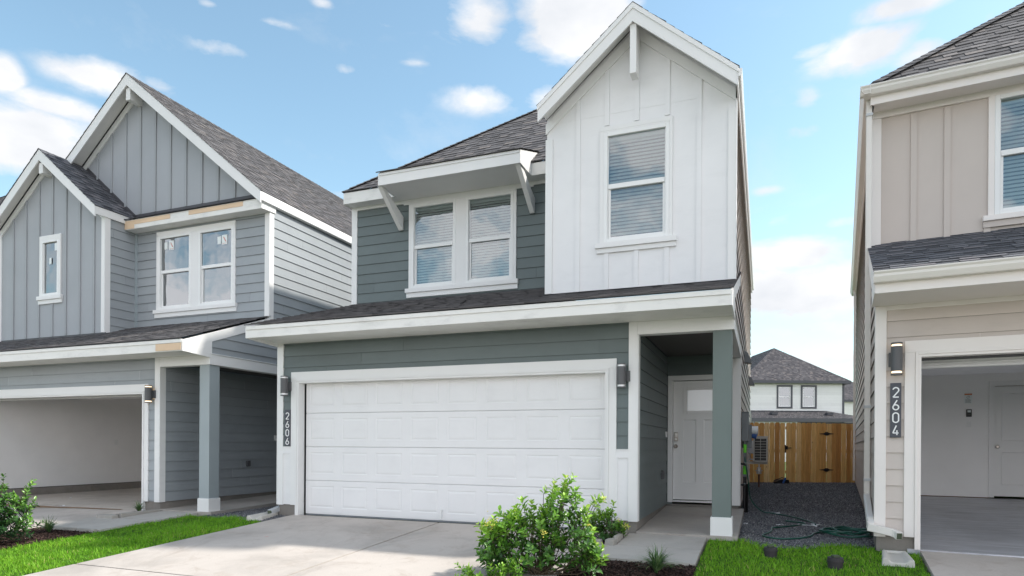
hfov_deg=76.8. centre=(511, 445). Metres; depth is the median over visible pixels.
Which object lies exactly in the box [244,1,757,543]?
house
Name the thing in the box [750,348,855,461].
house
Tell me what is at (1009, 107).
window
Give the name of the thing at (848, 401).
house
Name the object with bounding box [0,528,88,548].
mulch bed
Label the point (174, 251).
window
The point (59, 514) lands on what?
driveway
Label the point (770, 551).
drain cap
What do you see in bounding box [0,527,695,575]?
mulch
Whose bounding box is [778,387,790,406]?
window
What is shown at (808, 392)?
window
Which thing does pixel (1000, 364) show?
garage door
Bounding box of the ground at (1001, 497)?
[14,462,1023,572]
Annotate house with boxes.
[0,73,351,515]
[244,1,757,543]
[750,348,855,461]
[844,381,852,414]
[850,2,1023,557]
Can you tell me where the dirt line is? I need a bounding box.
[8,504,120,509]
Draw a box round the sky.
[0,0,1023,381]
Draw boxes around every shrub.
[0,473,43,541]
[454,557,523,575]
[474,473,609,575]
[588,500,630,540]
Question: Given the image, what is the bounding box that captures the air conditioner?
[746,436,767,474]
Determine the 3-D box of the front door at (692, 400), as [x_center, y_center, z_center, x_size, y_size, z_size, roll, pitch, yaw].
[3.094,-0.080,10.666,0.852,1.970,0.120,0,0,21]
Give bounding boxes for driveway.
[2,502,141,530]
[23,515,609,575]
[920,551,1023,575]
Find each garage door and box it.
[0,395,141,400]
[306,374,604,529]
[921,356,1023,375]
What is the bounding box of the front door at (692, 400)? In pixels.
[673,380,712,499]
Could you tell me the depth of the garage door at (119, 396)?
12.96 m
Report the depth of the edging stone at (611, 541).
7.54 m
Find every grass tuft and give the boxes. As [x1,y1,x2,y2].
[33,515,59,531]
[132,501,145,510]
[631,543,685,572]
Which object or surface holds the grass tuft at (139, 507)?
on the mulch
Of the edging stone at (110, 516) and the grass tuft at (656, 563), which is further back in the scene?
the edging stone at (110, 516)
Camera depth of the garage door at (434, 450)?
9.37 m
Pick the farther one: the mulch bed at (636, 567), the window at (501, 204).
the window at (501, 204)
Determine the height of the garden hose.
0.957 m
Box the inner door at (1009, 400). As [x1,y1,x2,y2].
[994,386,1023,496]
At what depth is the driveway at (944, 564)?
6.26 m
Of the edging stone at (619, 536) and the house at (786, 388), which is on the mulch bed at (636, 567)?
the edging stone at (619, 536)
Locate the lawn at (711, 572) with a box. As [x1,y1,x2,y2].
[0,516,927,575]
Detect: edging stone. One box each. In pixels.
[53,526,75,530]
[76,528,96,532]
[96,514,117,518]
[118,509,161,517]
[605,538,617,545]
[613,530,627,542]
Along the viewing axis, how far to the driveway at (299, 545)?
7.39 m
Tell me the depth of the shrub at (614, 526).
7.98 m
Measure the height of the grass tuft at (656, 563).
0.312 m
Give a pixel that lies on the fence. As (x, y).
(812, 455)
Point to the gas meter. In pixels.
(758, 470)
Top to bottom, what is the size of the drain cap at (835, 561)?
0.166 m
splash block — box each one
[246,512,278,520]
[882,550,914,567]
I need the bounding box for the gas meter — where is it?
[748,441,762,486]
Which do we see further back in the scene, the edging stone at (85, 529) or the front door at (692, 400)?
the front door at (692, 400)
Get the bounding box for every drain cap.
[763,545,777,557]
[827,555,843,569]
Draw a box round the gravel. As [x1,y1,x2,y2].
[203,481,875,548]
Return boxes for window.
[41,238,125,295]
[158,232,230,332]
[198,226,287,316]
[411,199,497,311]
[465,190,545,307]
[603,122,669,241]
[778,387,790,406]
[803,387,814,406]
[960,90,1023,261]
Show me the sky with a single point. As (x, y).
(339, 93)
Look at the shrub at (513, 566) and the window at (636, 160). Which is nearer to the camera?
the shrub at (513, 566)
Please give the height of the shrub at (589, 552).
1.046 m
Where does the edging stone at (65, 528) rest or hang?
on the mulch bed at (37, 537)
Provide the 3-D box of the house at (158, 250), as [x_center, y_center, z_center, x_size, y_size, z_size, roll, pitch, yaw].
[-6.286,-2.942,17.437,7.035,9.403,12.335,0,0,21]
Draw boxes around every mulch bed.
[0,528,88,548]
[565,534,695,575]
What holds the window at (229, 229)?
in the house at (158, 250)
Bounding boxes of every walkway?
[41,511,197,531]
[599,533,706,571]
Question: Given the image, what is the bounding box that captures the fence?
[750,422,855,482]
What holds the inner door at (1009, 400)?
in the house at (937, 282)
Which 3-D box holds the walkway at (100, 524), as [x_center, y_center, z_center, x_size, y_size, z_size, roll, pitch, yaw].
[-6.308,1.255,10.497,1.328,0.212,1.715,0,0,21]
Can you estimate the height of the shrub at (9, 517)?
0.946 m
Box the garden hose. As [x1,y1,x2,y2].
[744,457,872,539]
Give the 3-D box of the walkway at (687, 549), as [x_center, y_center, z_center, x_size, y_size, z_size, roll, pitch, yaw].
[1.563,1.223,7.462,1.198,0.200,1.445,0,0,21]
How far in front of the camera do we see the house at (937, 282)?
7.89 m
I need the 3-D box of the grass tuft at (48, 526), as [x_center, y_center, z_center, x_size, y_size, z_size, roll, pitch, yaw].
[-6.780,1.141,9.496,0.514,0.284,0.566,0,0,0]
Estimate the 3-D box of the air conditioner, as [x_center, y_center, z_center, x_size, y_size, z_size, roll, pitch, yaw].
[5.572,0.238,14.687,0.460,0.875,0.818,0,0,21]
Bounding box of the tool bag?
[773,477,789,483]
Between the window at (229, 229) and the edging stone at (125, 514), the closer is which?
the edging stone at (125, 514)

